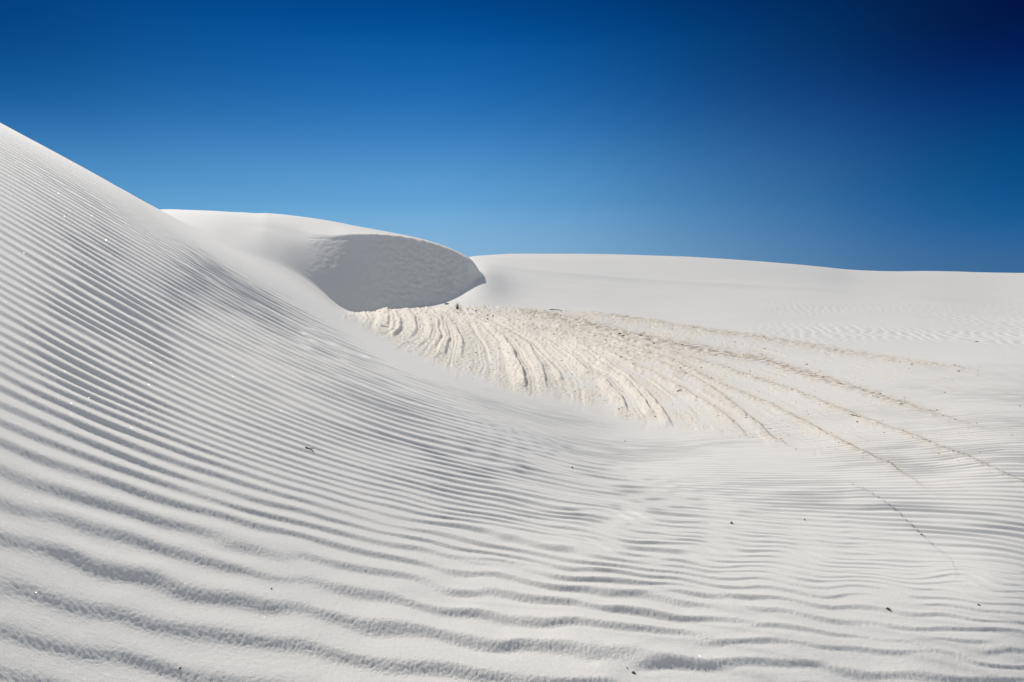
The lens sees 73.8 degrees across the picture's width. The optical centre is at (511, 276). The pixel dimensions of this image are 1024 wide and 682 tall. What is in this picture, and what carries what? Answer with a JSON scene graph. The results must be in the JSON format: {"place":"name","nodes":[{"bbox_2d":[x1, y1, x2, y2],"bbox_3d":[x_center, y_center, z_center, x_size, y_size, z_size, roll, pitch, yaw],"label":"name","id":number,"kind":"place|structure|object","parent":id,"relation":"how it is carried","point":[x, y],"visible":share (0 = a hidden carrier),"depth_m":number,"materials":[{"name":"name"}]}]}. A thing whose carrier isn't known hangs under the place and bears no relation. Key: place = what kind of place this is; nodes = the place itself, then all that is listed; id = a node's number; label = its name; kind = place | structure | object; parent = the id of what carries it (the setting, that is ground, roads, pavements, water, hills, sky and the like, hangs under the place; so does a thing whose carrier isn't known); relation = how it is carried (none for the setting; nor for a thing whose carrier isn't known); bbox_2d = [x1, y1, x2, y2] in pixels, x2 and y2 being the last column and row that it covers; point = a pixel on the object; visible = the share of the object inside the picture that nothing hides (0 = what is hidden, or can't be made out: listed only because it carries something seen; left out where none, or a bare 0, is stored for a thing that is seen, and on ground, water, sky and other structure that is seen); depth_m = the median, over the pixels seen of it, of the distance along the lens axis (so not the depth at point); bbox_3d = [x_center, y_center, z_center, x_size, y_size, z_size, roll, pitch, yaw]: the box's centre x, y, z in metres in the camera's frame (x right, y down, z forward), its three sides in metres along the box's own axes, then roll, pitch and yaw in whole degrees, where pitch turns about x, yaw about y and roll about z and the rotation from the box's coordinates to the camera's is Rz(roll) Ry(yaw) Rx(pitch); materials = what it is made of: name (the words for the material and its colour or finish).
{"place":"outdoors","nodes":[
{"label":"outdoors","id":0,"kind":"place"},
{"bbox_2d":[160,209,482,311],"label":"sand dune","id":1,"kind":"structure","parent":0,"point":[353,268],"depth_m":73.57,"materials":[{"name":"white sand"}]},
{"bbox_2d":[0,123,1023,681],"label":"sand dune","id":2,"kind":"structure","parent":0,"point":[340,567],"depth_m":3.34,"materials":[{"name":"white sand"}]},
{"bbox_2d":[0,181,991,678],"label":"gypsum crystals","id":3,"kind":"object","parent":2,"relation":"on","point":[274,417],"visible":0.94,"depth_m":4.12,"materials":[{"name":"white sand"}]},
{"bbox_2d":[0,0,1023,272],"label":"sky","id":4,"kind":"structure","parent":0,"point":[868,135],"materials":[{"name":"blue"}]},
{"bbox_2d":[318,267,1023,555],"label":"ground","id":5,"kind":"structure","parent":0,"point":[981,400],"depth_m":19.36,"materials":[{"name":"white sand"}]},
{"bbox_2d":[349,307,1019,463],"bbox_3d":[4.154,3.077,39.546,25.643,1.620,61.604,0,0,-17],"label":"crust rubble","id":6,"kind":"object","parent":5,"relation":"on","point":[660,370],"visible":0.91,"depth_m":25.89,"materials":[{"name":"beige sand"}]},
{"bbox_2d":[469,254,1023,304],"bbox_3d":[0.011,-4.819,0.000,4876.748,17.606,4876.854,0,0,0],"label":"hills","id":7,"kind":"structure","parent":0,"point":[992,288],"depth_m":151.92,"materials":[{"name":"white sand"}]}
]}

